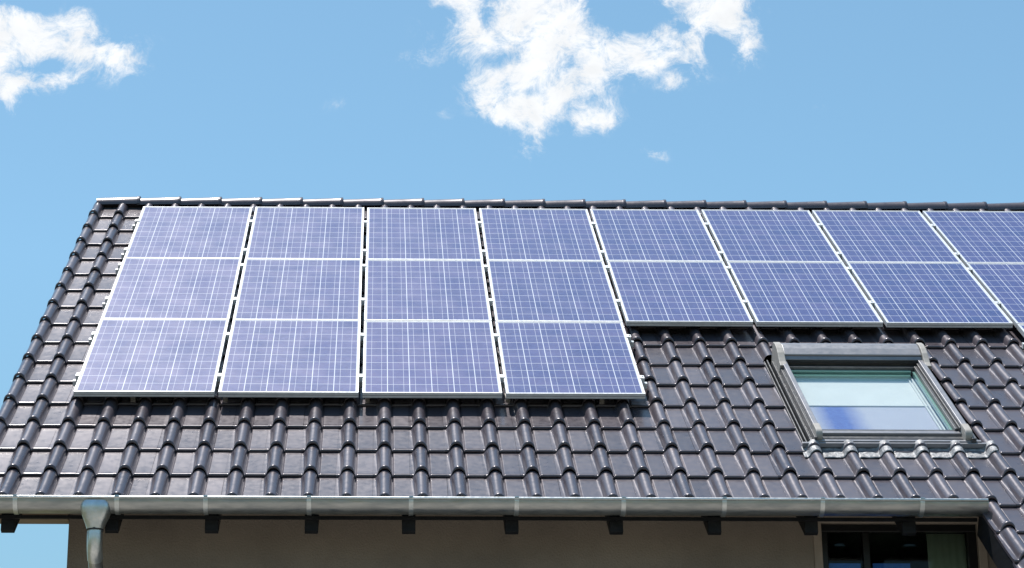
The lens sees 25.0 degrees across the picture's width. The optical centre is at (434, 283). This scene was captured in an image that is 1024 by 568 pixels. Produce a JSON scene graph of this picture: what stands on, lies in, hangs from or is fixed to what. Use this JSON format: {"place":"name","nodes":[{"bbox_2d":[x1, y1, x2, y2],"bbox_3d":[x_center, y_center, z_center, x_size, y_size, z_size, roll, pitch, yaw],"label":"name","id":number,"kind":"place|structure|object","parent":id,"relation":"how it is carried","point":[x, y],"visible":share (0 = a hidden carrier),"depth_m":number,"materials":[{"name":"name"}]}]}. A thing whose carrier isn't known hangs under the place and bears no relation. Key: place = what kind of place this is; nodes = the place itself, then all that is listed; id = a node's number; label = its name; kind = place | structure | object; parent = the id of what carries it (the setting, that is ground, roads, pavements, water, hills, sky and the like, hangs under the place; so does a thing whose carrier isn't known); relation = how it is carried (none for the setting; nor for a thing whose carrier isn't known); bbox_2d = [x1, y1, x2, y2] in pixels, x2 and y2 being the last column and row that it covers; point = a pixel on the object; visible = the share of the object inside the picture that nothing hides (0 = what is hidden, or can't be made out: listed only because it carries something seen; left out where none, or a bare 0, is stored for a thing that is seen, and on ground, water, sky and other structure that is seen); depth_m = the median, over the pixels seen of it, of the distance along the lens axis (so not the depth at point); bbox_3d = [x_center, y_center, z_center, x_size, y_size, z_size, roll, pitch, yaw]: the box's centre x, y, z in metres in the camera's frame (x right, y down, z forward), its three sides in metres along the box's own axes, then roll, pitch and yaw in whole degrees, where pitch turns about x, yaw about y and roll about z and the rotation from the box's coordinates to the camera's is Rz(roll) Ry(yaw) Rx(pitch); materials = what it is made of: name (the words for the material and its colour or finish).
{"place":"outdoors","nodes":[
{"label":"outdoors","id":0,"kind":"place"},
{"bbox_2d":[0,0,1023,567],"label":"sky","id":1,"kind":"structure","parent":0,"point":[871,101],"materials":[{"name":"blue"}]},
{"label":"ground","id":2,"kind":"structure","parent":0,"visible":0},
{"bbox_2d":[0,196,1023,567],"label":"house","id":3,"kind":"structure","parent":2,"relation":"on","point":[756,446],"depth_m":15.54,"materials":[{"name":"tile"}]},
{"bbox_2d":[73,373,646,401],"bbox_3d":[-0.530,0.745,16.633,4.151,0.136,0.230,0,17,-1],"label":"mounting rail","id":4,"kind":"object","parent":3,"relation":"attached to","point":[219,375],"visible":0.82,"depth_m":16.67,"materials":[{"name":"metal"}]},
{"bbox_2d":[89,332,633,358],"bbox_3d":[-0.549,0.467,17.531,4.151,0.136,0.230,0,17,-1],"label":"mounting rail","id":5,"kind":"object","parent":3,"relation":"attached to","point":[495,336],"visible":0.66,"depth_m":17.59,"materials":[{"name":"metal"}]},
{"bbox_2d":[74,319,228,396],"bbox_3d":[-2.071,0.535,17.117,0.990,0.042,1.652,0,17,-1],"label":"solar panel","id":6,"kind":"object","parent":5,"relation":"attached to","point":[153,357],"visible":1,"depth_m":17.01,"materials":[{"name":"glass"}]},
{"bbox_2d":[218,319,360,397],"bbox_3d":[-1.050,0.540,17.141,0.990,0.040,1.652,0,17,-1],"label":"solar panel","id":7,"kind":"object","parent":5,"relation":"attached to","point":[293,358],"visible":1,"depth_m":17.03,"materials":[{"name":"glass"}]},
{"bbox_2d":[362,321,501,397],"bbox_3d":[-0.032,0.548,17.164,0.990,0.041,1.652,0,17,-1],"label":"solar panel","id":8,"kind":"object","parent":5,"relation":"attached to","point":[429,359],"visible":1,"depth_m":17.06,"materials":[{"name":"glass"}]},
{"bbox_2d":[495,321,644,398],"bbox_3d":[0.987,0.554,17.188,0.990,0.041,1.652,0,17,-1],"label":"solar panel","id":9,"kind":"object","parent":5,"relation":"attached to","point":[567,360],"visible":1,"depth_m":17.08,"materials":[{"name":"glass"}]},
{"bbox_2d":[132,219,935,232],"bbox_3d":[1.425,-0.463,20.626,8.232,0.136,0.230,0,17,-1],"label":"mounting rail","id":10,"kind":"object","parent":3,"relation":"attached to","point":[478,222],"visible":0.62,"depth_m":20.65,"materials":[{"name":"metal"}]},
{"bbox_2d":[124,206,251,258],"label":"solar panel","id":11,"kind":"object","parent":10,"relation":"attached to","point":[190,232],"visible":1,"depth_m":20.25,"materials":[{"name":"glass"}]},
{"bbox_2d":[245,207,363,262],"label":"solar panel","id":12,"kind":"object","parent":10,"relation":"attached to","point":[306,232],"visible":1,"depth_m":20.27,"materials":[{"name":"glass"}]},
{"bbox_2d":[366,208,482,259],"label":"solar panel","id":13,"kind":"object","parent":10,"relation":"attached to","point":[422,233],"visible":1,"depth_m":20.29,"materials":[{"name":"glass"}]},
{"bbox_2d":[479,208,602,263],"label":"solar panel","id":14,"kind":"object","parent":10,"relation":"attached to","point":[543,234],"visible":1,"depth_m":20.32,"materials":[{"name":"glass"}]},
{"bbox_2d":[590,209,722,264],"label":"solar panel","id":15,"kind":"object","parent":10,"relation":"attached to","point":[648,235],"visible":1,"depth_m":20.34,"materials":[{"name":"glass"}]},
{"bbox_2d":[812,210,961,264],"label":"solar panel","id":16,"kind":"object","parent":10,"relation":"attached to","point":[880,236],"visible":1,"depth_m":20.39,"materials":[{"name":"glass"}]},
{"bbox_2d":[922,211,1023,265],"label":"solar panel","id":17,"kind":"object","parent":10,"relation":"attached to","point":[983,236],"visible":1,"depth_m":20.53,"materials":[{"name":"glass"}]},
{"bbox_2d":[121,248,959,262],"bbox_3d":[1.444,-0.195,19.757,8.232,0.136,0.230,0,17,-1],"label":"mounting rail","id":18,"kind":"object","parent":3,"relation":"attached to","point":[602,252],"visible":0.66,"depth_m":19.79,"materials":[{"name":"metal"}]},
{"bbox_2d":[701,209,842,264],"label":"solar panel","id":19,"kind":"object","parent":18,"relation":"attached to","point":[768,236],"visible":1,"depth_m":20.36,"materials":[{"name":"glass"}]},
{"bbox_2d":[115,263,972,277],"bbox_3d":[1.453,-0.062,19.327,8.232,0.136,0.230,0,17,-1],"label":"mounting rail","id":20,"kind":"object","parent":3,"relation":"attached to","point":[607,267],"visible":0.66,"depth_m":19.35,"materials":[{"name":"metal"}]},
{"bbox_2d":[101,258,241,321],"bbox_3d":[-2.105,0.043,18.704,0.990,0.042,1.652,0,17,-1],"label":"solar panel","id":21,"kind":"object","parent":20,"relation":"attached to","point":[173,288],"visible":1,"depth_m":18.66,"materials":[{"name":"glass"}]},
{"bbox_2d":[233,259,361,319],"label":"solar panel","id":22,"kind":"object","parent":20,"relation":"attached to","point":[303,289],"visible":1,"depth_m":18.68,"materials":[{"name":"glass"}]},
{"bbox_2d":[364,260,491,320],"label":"solar panel","id":23,"kind":"object","parent":20,"relation":"attached to","point":[425,290],"visible":1,"depth_m":18.70,"materials":[{"name":"glass"}]},
{"bbox_2d":[487,260,622,321],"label":"solar panel","id":24,"kind":"object","parent":20,"relation":"attached to","point":[546,291],"visible":1,"depth_m":18.72,"materials":[{"name":"glass"}]},
{"bbox_2d":[607,261,752,326],"bbox_3d":[1.976,0.068,18.800,0.990,0.040,1.652,0,17,-1],"label":"solar panel","id":25,"kind":"object","parent":20,"relation":"attached to","point":[677,293],"visible":1,"depth_m":18.70,"materials":[{"name":"glass"}]},
{"bbox_2d":[102,296,1001,310],"bbox_3d":[1.472,0.216,18.429,8.232,0.136,0.230,0,17,-1],"label":"mounting rail","id":26,"kind":"object","parent":3,"relation":"attached to","point":[618,301],"visible":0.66,"depth_m":18.45,"materials":[{"name":"metal"}]},
{"bbox_2d":[727,262,882,326],"bbox_3d":[2.994,0.073,18.824,0.990,0.041,1.652,0,17,-1],"label":"solar panel","id":27,"kind":"object","parent":26,"relation":"attached to","point":[802,294],"visible":1,"depth_m":18.71,"materials":[{"name":"glass"}]},
{"bbox_2d":[846,262,1012,327],"bbox_3d":[4.013,0.079,18.847,0.990,0.040,1.652,0,17,-1],"label":"solar panel","id":28,"kind":"object","parent":26,"relation":"attached to","point":[924,295],"visible":1,"depth_m":18.74,"materials":[{"name":"glass"}]},
{"bbox_2d":[966,263,1023,327],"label":"solar panel","id":29,"kind":"object","parent":26,"relation":"attached to","point":[1003,283],"visible":1,"depth_m":19.09,"materials":[{"name":"glass"}]},
{"bbox_2d":[813,516,988,567],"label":"window","id":30,"kind":"structure","parent":3,"relation":"in","point":[835,545],"depth_m":15.42,"materials":[{"name":"black glass"}]},
{"bbox_3d":[5.080,0.776,16.764,1.090,0.137,0.230,0,17,-1],"label":"mounting rail","id":31,"kind":"object","parent":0,"visible":0},
{"bbox_2d":[1017,324,1023,336],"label":"solar panel","id":32,"kind":"object","parent":31,"relation":"attached to","point":[1020,328],"visible":1,"depth_m":17.99,"materials":[{"name":"glass"}]}
]}

